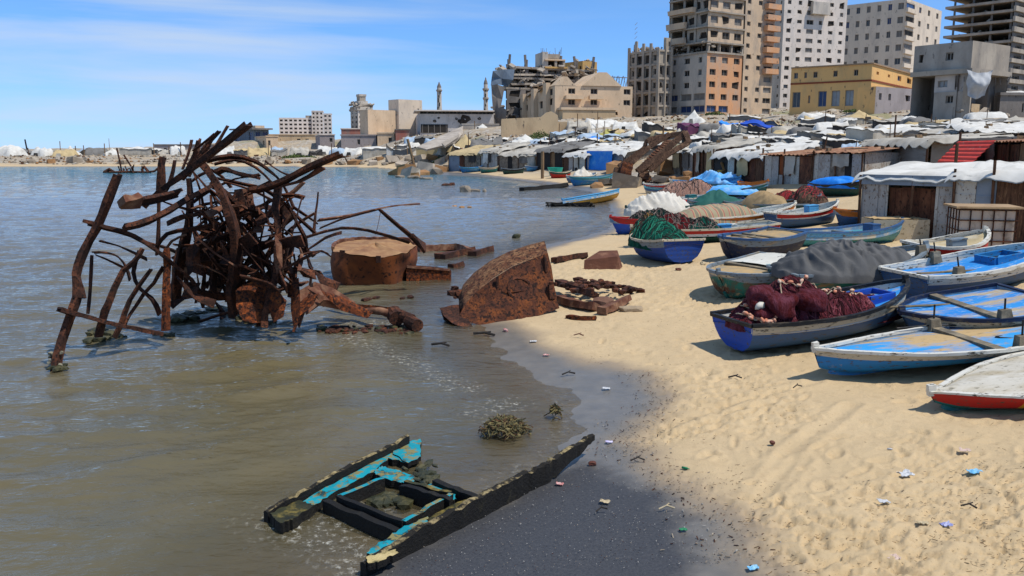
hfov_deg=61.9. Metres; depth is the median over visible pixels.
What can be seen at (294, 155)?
bush
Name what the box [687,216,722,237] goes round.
fishing net
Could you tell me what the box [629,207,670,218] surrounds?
fishing net
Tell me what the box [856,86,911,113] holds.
block house
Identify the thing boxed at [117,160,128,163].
rubble rock
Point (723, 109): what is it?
window
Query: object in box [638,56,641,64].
window
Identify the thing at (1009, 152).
shack
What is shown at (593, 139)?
tent
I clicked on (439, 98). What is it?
minaret
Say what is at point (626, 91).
window
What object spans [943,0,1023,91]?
concrete skeleton
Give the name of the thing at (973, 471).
plastic bag
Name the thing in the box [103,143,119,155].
tent
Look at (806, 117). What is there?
tent
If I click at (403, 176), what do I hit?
sunken debris
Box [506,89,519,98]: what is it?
window
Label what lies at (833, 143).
tent
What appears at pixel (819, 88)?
yellow building
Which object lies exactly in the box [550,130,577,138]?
tent
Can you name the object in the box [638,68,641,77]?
window
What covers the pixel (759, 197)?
beige cover
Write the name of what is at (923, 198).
door
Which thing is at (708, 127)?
tent
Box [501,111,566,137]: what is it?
sand wall
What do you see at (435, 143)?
collapsed slab
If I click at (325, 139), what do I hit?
shed
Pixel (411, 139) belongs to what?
tent
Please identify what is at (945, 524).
wrapper
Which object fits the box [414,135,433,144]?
tent
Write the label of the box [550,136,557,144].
tent
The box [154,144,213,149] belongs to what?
long ruin
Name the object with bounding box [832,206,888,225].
fishing boat
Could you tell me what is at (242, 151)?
tent
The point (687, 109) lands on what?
window
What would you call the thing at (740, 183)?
fishing boat
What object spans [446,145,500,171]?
shack
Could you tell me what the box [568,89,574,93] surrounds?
window
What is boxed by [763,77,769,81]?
window
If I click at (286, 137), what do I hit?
house
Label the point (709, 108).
window
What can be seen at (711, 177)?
blue sheet
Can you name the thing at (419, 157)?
rubble rock
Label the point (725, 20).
window
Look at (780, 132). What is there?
tent
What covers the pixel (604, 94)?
gabled building
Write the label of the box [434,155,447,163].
rubble rock
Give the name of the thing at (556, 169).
fishing boat
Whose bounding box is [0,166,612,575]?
water
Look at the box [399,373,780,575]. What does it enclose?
shell litter
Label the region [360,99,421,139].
square block
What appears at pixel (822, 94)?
window
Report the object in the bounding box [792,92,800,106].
window
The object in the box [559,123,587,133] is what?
tent
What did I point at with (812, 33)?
pale tower
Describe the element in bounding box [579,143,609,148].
tent
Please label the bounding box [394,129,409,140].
brick shed
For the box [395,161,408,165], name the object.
rubble rock
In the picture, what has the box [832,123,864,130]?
tent
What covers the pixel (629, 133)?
tent
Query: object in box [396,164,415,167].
rubble rock
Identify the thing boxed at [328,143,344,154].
tent
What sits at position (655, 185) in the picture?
fishing boat
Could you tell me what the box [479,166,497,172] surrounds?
fishing boat
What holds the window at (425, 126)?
in the grey hall
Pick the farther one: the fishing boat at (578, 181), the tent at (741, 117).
the tent at (741, 117)
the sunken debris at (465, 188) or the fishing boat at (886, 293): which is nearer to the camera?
the fishing boat at (886, 293)
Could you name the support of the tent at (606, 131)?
on the ground
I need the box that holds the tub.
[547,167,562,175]
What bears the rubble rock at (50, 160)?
on the ground
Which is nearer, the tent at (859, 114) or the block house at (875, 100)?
the tent at (859, 114)
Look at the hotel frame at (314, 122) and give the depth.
306.06 m
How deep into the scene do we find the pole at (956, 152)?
37.51 m
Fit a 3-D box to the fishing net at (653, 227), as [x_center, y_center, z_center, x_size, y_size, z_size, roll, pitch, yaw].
[4.173,-1.612,24.127,1.487,0.908,2.188,-2,10,-15]
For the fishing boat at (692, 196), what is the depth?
46.45 m
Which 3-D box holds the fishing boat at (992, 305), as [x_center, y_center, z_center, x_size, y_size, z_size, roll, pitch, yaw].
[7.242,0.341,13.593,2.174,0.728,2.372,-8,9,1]
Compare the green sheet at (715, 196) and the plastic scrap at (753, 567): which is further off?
the green sheet at (715, 196)
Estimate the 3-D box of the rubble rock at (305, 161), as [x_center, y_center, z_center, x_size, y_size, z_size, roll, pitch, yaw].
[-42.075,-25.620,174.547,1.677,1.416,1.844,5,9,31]
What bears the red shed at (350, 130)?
on the ground
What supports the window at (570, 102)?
in the gabled building at (604, 94)
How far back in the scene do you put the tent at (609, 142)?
118.27 m
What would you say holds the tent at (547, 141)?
on the ground
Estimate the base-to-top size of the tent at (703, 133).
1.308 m
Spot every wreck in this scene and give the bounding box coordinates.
[103,148,156,172]
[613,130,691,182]
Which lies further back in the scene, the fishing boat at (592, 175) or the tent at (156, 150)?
the tent at (156, 150)
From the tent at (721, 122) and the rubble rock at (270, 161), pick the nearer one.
the tent at (721, 122)
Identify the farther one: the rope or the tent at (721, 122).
the tent at (721, 122)
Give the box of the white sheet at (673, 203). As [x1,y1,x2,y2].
[623,191,689,215]
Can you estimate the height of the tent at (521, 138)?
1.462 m
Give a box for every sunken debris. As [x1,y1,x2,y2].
[361,295,413,300]
[395,175,432,178]
[441,183,454,185]
[460,185,486,191]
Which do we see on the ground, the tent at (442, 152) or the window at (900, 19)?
the tent at (442, 152)
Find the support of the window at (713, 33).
in the damaged tower at (724, 60)
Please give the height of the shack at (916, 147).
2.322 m
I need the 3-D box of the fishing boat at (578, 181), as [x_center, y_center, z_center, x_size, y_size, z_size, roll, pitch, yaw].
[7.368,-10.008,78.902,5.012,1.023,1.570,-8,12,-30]
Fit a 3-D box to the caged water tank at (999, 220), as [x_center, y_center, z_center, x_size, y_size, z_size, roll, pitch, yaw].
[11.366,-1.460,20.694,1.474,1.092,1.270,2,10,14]
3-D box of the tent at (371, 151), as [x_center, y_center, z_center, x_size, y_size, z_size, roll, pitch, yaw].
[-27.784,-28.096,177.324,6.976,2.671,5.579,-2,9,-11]
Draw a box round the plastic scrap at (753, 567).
[747,564,758,569]
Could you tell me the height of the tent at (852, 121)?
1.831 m
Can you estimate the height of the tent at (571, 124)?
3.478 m
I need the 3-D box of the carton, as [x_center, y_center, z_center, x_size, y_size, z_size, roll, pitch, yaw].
[3.373,1.932,7.744,0.113,0.024,0.084,0,9,-1]
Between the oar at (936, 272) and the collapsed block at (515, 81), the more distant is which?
the collapsed block at (515, 81)
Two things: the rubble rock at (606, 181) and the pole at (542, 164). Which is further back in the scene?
the pole at (542, 164)
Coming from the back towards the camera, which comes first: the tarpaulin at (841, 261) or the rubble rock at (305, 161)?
the rubble rock at (305, 161)
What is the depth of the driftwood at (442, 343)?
14.91 m
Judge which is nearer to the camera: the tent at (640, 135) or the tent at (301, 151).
the tent at (640, 135)
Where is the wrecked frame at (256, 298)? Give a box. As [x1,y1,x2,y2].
[46,121,425,371]
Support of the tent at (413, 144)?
on the ground
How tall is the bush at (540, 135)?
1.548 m
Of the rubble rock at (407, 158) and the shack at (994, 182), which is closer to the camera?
the shack at (994, 182)
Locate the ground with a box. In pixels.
[0,107,1023,575]
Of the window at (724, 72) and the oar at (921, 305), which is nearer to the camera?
the oar at (921, 305)
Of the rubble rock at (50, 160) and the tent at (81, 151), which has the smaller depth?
the rubble rock at (50, 160)
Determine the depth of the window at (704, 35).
185.42 m
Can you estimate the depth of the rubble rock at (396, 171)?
113.87 m
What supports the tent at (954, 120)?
on the ground
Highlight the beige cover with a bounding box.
[740,191,786,208]
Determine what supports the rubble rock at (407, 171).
on the ground
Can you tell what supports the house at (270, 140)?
on the ground
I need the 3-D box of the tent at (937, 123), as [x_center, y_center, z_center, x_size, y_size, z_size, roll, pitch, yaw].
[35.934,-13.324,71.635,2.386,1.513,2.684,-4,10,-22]
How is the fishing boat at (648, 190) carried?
on the ground
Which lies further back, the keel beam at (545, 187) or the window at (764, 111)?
the window at (764, 111)
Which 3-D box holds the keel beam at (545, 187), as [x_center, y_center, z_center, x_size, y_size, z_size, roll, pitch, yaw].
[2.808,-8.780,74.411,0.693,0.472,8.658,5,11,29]
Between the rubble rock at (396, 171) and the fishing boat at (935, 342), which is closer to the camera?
the fishing boat at (935, 342)
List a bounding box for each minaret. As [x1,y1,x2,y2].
[436,82,441,109]
[482,77,488,109]
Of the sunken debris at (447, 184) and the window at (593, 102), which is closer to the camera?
the sunken debris at (447, 184)
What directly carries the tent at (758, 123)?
on the ground
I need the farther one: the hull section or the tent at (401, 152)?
the tent at (401, 152)
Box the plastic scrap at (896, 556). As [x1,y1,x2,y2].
[887,554,900,559]
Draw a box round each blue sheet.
[689,170,742,183]
[706,185,757,194]
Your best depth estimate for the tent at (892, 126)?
72.86 m
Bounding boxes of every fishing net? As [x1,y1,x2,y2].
[628,215,688,250]
[628,218,643,240]
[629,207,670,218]
[629,212,652,234]
[658,212,694,237]
[659,178,712,196]
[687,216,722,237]
[725,275,901,331]
[775,190,793,199]
[788,185,827,203]
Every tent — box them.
[0,145,28,155]
[30,147,52,156]
[52,149,78,156]
[75,146,84,154]
[83,145,107,155]
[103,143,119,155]
[119,146,152,155]
[143,143,166,154]
[158,146,169,154]
[170,142,185,155]
[216,146,234,154]
[233,148,247,154]
[247,143,271,156]
[270,145,282,149]
[270,148,287,156]
[289,147,309,155]
[309,149,322,155]
[318,145,336,154]
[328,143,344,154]
[343,147,361,155]
[361,146,392,158]
[386,144,393,154]
[393,146,416,154]
[394,142,407,149]
[404,136,418,143]
[406,142,419,146]
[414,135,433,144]
[416,147,443,155]
[435,147,448,155]
[447,132,470,151]
[470,136,502,146]
[474,121,486,128]
[486,135,507,141]
[503,134,530,143]
[516,137,534,139]
[530,140,540,144]
[534,134,565,143]
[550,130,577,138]
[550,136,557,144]
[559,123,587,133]
[566,114,590,129]
[577,132,603,140]
[577,133,599,143]
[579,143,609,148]
[585,113,616,128]
[591,124,602,132]
[596,137,623,143]
[599,121,619,134]
[603,126,618,133]
[603,133,629,138]
[604,137,617,142]
[609,129,624,133]
[610,136,641,144]
[612,121,637,129]
[619,127,641,136]
[634,127,673,141]
[642,121,672,132]
[649,130,676,136]
[655,132,695,139]
[677,122,698,134]
[682,110,705,123]
[682,136,708,144]
[689,139,710,148]
[696,131,716,136]
[698,123,720,132]
[709,131,734,141]
[716,124,731,132]
[719,120,737,124]
[719,135,763,141]
[727,113,760,120]
[729,131,748,137]
[731,124,747,133]
[740,119,773,128]
[748,124,766,133]
[748,131,767,134]
[757,133,791,137]
[759,133,796,141]
[762,119,784,125]
[765,126,797,133]
[771,126,786,133]
[778,135,813,142]
[786,127,812,135]
[793,139,821,149]
[796,131,844,140]
[797,111,830,119]
[798,123,815,127]
[800,113,834,123]
[804,111,825,120]
[808,142,832,148]
[812,121,848,129]
[817,129,845,132]
[822,136,861,148]
[826,133,845,138]
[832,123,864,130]
[836,114,871,123]
[836,118,856,124]
[841,140,861,147]
[845,123,901,141]
[848,110,880,119]
[872,119,900,127]
[874,124,917,128]
[881,116,903,122]
[891,126,929,137]
[899,114,934,123]
[905,117,931,124]
[910,118,992,128]
[918,120,950,125]
[918,128,953,135]
[950,122,986,134]
[961,118,1007,121]
[963,108,1007,118]
[963,120,1015,123]
[1006,116,1023,120]
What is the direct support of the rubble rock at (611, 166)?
on the ground
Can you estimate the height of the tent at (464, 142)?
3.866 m
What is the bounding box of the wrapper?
[939,520,952,526]
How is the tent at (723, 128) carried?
on the ground
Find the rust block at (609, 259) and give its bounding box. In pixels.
[584,250,622,269]
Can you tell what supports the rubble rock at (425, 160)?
on the ground
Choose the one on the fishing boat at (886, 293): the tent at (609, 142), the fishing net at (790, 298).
the fishing net at (790, 298)
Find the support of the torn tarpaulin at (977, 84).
hanging from the damaged house at (939, 74)
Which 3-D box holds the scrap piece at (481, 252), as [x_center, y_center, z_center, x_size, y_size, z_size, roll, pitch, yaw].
[-1.033,-1.192,28.214,0.396,0.338,1.465,4,10,23]
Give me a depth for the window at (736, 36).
189.12 m
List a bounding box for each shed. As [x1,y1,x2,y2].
[315,134,334,148]
[340,128,359,133]
[340,134,376,148]
[376,132,394,145]
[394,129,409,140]
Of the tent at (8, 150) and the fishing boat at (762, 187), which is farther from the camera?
the tent at (8, 150)
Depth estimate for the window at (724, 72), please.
188.41 m
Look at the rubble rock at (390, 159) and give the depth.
167.17 m
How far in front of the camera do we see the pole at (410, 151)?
130.25 m
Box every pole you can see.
[406,139,414,163]
[541,151,543,178]
[894,115,896,136]
[954,143,958,162]
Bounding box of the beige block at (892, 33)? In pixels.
[844,0,941,71]
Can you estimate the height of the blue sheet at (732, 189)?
0.522 m
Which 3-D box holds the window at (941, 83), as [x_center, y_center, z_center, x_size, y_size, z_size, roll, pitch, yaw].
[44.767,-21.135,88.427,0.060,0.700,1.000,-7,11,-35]
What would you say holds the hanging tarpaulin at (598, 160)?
hanging from the shack at (574, 161)
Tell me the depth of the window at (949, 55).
87.36 m
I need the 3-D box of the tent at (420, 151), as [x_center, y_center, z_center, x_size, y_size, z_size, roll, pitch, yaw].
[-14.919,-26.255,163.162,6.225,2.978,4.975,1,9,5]
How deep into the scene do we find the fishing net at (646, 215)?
27.98 m
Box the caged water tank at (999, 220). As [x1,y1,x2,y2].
[943,203,1023,246]
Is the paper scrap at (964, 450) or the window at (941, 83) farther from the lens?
the window at (941, 83)
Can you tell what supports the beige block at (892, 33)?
on the ground
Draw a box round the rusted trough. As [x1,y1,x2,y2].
[406,265,450,282]
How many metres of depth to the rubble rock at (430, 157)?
154.07 m
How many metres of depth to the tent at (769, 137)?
75.61 m
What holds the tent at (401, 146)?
on the ground
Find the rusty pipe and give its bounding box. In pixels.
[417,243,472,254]
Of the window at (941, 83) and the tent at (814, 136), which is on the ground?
the tent at (814, 136)
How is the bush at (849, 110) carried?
on the ground
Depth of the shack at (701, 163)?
64.18 m
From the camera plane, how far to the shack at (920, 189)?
28.91 m
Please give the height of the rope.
0.034 m
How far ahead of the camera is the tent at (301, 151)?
200.83 m
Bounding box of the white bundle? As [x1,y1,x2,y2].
[573,166,591,175]
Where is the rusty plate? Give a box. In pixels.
[434,246,475,258]
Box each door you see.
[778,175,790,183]
[888,187,935,237]
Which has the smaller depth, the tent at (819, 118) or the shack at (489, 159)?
the tent at (819, 118)
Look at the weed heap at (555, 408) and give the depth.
10.94 m
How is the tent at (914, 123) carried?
on the ground
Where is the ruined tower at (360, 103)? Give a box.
[349,94,373,127]
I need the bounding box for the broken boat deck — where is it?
[263,433,594,575]
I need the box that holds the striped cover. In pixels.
[679,203,756,222]
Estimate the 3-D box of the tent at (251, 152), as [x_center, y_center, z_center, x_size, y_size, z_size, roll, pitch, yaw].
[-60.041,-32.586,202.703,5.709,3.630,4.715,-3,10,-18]
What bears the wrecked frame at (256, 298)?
in the water
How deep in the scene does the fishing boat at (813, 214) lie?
31.43 m
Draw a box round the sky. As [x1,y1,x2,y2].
[0,0,966,148]
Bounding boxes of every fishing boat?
[459,165,482,172]
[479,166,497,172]
[501,167,524,173]
[525,165,537,170]
[549,170,571,177]
[561,188,619,202]
[566,172,596,182]
[569,173,612,185]
[609,215,637,233]
[625,203,696,208]
[630,220,780,242]
[630,234,705,263]
[643,182,666,187]
[644,185,661,193]
[672,175,741,185]
[681,194,703,202]
[687,198,742,203]
[692,200,796,222]
[706,251,785,297]
[710,274,910,351]
[717,226,808,258]
[723,201,808,208]
[729,181,768,197]
[737,179,769,187]
[762,198,839,227]
[766,239,929,288]
[795,217,904,246]
[807,180,858,195]
[811,305,1023,374]
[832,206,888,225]
[878,242,1023,297]
[897,282,1023,327]
[900,226,990,257]
[926,351,1023,410]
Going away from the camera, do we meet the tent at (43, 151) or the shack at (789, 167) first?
the shack at (789, 167)
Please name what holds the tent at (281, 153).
on the ground
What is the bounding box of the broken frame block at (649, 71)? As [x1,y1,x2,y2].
[627,23,672,116]
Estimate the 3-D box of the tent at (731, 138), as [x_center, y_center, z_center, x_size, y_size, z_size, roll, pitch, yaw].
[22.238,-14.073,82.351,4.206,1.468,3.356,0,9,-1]
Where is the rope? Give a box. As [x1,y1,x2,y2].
[896,324,1011,337]
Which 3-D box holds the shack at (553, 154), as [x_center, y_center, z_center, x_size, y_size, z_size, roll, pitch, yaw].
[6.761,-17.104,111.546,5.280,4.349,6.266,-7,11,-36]
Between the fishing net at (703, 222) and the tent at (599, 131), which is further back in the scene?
the tent at (599, 131)
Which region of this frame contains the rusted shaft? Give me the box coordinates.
[316,306,422,333]
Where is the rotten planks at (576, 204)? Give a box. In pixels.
[545,202,594,206]
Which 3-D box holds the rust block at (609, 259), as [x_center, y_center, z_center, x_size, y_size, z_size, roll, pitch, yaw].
[2.499,-0.753,23.217,1.036,0.540,0.766,1,9,9]
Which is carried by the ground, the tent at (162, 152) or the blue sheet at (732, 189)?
the tent at (162, 152)
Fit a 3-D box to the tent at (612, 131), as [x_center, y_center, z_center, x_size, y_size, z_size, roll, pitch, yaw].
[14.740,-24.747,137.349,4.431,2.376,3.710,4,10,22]
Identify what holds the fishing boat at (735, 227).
on the ground
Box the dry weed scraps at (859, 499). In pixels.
[583,312,1023,575]
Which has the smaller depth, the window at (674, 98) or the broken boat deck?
the broken boat deck
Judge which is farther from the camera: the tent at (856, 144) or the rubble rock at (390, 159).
the rubble rock at (390, 159)
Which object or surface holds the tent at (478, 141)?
on the ground
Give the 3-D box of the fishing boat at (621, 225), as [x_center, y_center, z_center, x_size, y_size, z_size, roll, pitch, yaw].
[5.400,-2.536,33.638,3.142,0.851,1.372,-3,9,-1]
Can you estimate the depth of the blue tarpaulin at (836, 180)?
43.74 m
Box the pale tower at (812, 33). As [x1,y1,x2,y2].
[771,0,847,107]
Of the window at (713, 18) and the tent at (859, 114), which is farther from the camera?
the window at (713, 18)
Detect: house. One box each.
[255,136,278,147]
[268,134,317,140]
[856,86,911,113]
[910,41,1011,119]
[994,92,1023,117]
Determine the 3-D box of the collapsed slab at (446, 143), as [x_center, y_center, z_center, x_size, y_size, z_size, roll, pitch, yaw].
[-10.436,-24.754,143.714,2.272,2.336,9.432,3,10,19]
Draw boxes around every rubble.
[2,108,965,164]
[554,277,644,294]
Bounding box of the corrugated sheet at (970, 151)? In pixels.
[937,140,995,162]
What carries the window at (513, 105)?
in the collapsed block at (515, 81)
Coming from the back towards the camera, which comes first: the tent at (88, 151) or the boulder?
the tent at (88, 151)
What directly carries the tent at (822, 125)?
on the ground
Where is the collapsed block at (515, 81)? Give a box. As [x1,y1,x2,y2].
[491,47,597,125]
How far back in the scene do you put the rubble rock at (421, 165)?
126.54 m
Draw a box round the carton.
[877,498,890,502]
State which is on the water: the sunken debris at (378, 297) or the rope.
the sunken debris at (378, 297)
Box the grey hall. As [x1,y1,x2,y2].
[413,110,493,135]
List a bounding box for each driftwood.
[431,341,449,345]
[473,331,494,335]
[659,503,674,509]
[961,502,977,508]
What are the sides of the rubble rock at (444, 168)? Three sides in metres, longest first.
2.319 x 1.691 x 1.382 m
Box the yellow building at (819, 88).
[789,63,912,115]
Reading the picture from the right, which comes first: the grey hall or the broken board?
the broken board
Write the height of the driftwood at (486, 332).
0.078 m
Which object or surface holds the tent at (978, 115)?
on the ground
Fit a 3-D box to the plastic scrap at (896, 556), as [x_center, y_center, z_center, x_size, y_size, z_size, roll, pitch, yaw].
[2.976,2.097,6.661,0.111,0.022,0.081,1,9,6]
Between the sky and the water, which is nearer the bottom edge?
the water
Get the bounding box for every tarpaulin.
[586,151,612,169]
[769,239,917,283]
[808,176,858,188]
[966,70,992,98]
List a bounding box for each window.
[421,124,447,132]
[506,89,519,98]
[506,100,519,109]
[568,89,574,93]
[568,100,574,104]
[590,100,596,104]
[591,89,596,93]
[623,100,629,104]
[624,89,629,94]
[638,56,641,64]
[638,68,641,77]
[671,107,676,112]
[672,95,677,100]
[681,94,690,100]
[681,106,690,112]
[694,93,704,99]
[694,105,703,111]
[700,32,706,38]
[701,14,707,23]
[704,0,710,9]
[706,105,714,111]
[707,29,716,39]
[710,69,714,74]
[711,0,717,7]
[711,16,716,22]
[718,106,726,112]
[721,82,725,87]
[721,94,725,99]
[722,16,727,23]
[722,32,728,39]
[722,70,726,75]
[723,2,729,8]
[732,82,737,88]
[734,19,740,25]
[734,34,740,40]
[735,3,741,9]
[762,98,768,103]
[762,109,768,113]
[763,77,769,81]
[763,88,769,92]
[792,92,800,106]
[805,57,810,61]
[818,91,826,106]
[832,91,839,105]
[845,90,853,105]
[894,58,899,64]
[895,44,900,50]
[896,31,901,36]
[897,17,902,22]
[898,3,903,8]
[903,57,909,63]
[904,43,910,49]
[905,30,911,36]
[906,16,912,22]
[939,80,947,86]
[947,52,953,60]
[947,96,952,102]
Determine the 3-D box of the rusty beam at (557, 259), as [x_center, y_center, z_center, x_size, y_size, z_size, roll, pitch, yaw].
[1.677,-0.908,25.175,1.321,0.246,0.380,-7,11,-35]
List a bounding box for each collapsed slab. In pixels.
[417,126,462,150]
[442,134,458,147]
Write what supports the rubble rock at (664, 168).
on the ground
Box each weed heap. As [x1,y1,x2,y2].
[478,413,532,439]
[544,403,562,419]
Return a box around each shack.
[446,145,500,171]
[477,142,529,170]
[496,145,550,170]
[533,141,594,171]
[561,144,622,171]
[585,141,660,160]
[672,148,692,174]
[689,136,761,177]
[708,142,819,181]
[759,147,851,184]
[807,146,902,180]
[852,161,985,237]
[859,132,1013,162]
[945,160,1023,242]
[946,121,1023,137]
[953,132,1023,161]
[978,135,1023,161]
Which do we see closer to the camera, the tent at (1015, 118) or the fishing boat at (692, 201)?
the fishing boat at (692, 201)
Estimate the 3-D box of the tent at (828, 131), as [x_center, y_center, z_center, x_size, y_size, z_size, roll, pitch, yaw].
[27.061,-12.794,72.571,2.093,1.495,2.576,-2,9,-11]
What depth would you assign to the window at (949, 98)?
87.93 m
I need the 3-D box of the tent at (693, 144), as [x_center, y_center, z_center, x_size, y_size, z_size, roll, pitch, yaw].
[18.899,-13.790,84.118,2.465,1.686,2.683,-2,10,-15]
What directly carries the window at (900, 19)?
in the beige block at (892, 33)
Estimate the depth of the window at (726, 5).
186.10 m
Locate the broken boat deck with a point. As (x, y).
(445, 508)
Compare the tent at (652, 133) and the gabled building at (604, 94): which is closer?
the tent at (652, 133)
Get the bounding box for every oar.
[886,303,950,308]
[916,269,975,273]
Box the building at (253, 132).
[229,125,272,141]
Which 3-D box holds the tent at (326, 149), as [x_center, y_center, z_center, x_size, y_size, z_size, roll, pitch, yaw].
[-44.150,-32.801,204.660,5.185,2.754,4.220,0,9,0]
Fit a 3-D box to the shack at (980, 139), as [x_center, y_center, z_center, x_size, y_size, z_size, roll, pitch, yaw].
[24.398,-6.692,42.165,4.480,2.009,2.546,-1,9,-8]
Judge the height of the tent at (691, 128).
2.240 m
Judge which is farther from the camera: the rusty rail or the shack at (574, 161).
the shack at (574, 161)
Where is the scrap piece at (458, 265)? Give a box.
[448,261,464,269]
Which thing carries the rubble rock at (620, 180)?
on the ground
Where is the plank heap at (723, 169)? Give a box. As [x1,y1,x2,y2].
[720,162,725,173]
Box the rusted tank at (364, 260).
[330,236,417,284]
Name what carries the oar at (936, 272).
on the fishing boat at (1002, 264)
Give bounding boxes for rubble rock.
[27,158,35,162]
[46,159,55,163]
[66,156,82,162]
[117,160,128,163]
[264,159,273,163]
[301,159,310,164]
[336,160,344,164]
[347,159,362,164]
[369,160,377,165]
[385,155,399,163]
[388,166,406,174]
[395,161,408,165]
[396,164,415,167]
[400,166,419,175]
[404,156,414,161]
[415,154,425,161]
[417,161,441,170]
[420,159,431,162]
[420,170,429,174]
[426,154,438,159]
[429,167,442,173]
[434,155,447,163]
[435,165,448,171]
[590,182,603,187]
[598,178,611,185]
[606,161,620,173]
[612,172,641,188]
[652,175,668,182]
[657,159,674,175]
[675,176,689,179]
[682,171,691,177]
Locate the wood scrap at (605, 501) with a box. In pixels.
[599,499,609,503]
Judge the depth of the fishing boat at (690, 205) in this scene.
39.37 m
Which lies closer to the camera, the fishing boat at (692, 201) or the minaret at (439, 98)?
the fishing boat at (692, 201)
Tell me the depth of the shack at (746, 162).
57.13 m
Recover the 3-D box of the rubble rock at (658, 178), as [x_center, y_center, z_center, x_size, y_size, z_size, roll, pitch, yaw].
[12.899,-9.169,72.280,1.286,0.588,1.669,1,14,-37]
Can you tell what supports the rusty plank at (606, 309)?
on the ground
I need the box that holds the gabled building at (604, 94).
[520,72,632,119]
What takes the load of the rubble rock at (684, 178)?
on the ground
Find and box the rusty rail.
[358,304,388,308]
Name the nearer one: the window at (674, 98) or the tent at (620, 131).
the tent at (620, 131)
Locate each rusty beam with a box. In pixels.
[551,252,587,262]
[555,279,598,297]
[556,295,599,310]
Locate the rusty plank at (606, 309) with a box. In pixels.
[597,294,631,314]
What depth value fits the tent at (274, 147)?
205.94 m
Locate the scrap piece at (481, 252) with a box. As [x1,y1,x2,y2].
[468,245,493,256]
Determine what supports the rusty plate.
in the water
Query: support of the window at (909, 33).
in the beige block at (892, 33)
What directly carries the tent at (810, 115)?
on the ground
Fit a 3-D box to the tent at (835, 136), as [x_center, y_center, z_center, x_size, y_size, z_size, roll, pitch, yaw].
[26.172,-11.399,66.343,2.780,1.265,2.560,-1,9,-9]
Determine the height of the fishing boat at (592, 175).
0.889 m
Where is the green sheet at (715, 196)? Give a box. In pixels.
[693,189,740,205]
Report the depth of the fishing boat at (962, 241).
17.46 m
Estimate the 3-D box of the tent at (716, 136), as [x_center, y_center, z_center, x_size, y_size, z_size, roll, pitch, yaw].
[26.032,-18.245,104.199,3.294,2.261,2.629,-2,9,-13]
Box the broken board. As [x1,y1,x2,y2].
[565,314,596,320]
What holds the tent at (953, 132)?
on the ground
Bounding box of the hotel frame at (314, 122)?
[279,111,331,133]
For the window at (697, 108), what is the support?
in the damaged tower at (724, 60)
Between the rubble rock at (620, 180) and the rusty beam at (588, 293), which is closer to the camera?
the rusty beam at (588, 293)
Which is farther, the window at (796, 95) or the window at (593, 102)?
the window at (593, 102)
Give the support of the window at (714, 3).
in the damaged tower at (724, 60)
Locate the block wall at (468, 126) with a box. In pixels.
[458,123,498,129]
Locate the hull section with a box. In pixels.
[440,241,558,327]
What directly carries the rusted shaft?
on the water
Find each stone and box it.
[588,461,595,465]
[619,305,642,311]
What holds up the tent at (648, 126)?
on the ground
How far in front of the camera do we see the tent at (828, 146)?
59.73 m
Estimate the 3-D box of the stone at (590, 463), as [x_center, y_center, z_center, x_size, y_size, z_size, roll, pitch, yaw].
[0.863,1.884,9.177,0.086,0.044,0.061,-1,9,-4]
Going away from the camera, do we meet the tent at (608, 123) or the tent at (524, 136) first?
the tent at (524, 136)
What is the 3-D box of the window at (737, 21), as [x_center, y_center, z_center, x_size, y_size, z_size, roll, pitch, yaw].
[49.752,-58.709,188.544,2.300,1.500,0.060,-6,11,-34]
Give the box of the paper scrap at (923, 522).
[917,521,928,524]
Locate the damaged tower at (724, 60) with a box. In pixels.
[666,0,781,115]
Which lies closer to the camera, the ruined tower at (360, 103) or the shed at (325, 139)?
the shed at (325, 139)
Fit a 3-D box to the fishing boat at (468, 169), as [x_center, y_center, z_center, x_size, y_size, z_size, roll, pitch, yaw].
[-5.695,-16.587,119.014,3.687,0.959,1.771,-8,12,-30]
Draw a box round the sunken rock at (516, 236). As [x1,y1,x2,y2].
[512,234,520,237]
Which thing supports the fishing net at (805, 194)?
on the fishing boat
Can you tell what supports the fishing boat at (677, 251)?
on the ground
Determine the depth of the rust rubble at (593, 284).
18.80 m
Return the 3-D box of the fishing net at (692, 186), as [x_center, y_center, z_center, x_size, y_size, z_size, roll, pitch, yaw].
[10.568,-5.982,50.816,4.167,1.122,2.004,4,10,25]
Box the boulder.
[593,296,613,305]
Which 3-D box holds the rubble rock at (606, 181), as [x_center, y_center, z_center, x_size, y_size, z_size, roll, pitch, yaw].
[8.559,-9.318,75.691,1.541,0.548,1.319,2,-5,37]
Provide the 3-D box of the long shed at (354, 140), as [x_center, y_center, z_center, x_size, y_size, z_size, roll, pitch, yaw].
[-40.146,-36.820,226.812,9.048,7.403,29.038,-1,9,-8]
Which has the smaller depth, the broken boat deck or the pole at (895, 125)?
the broken boat deck
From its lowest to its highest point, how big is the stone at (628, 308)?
0.144 m
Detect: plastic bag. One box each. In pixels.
[896,469,914,476]
[965,468,982,473]
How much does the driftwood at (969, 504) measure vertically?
0.051 m
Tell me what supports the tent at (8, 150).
on the ground
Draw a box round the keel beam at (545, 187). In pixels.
[519,183,568,190]
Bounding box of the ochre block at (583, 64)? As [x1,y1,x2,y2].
[565,59,596,78]
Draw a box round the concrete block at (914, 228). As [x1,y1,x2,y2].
[861,216,929,240]
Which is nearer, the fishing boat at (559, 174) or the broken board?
the broken board
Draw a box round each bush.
[280,153,316,158]
[529,130,548,137]
[703,111,724,114]
[842,109,855,112]
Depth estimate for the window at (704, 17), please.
184.90 m
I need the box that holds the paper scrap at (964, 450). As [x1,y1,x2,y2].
[959,447,970,451]

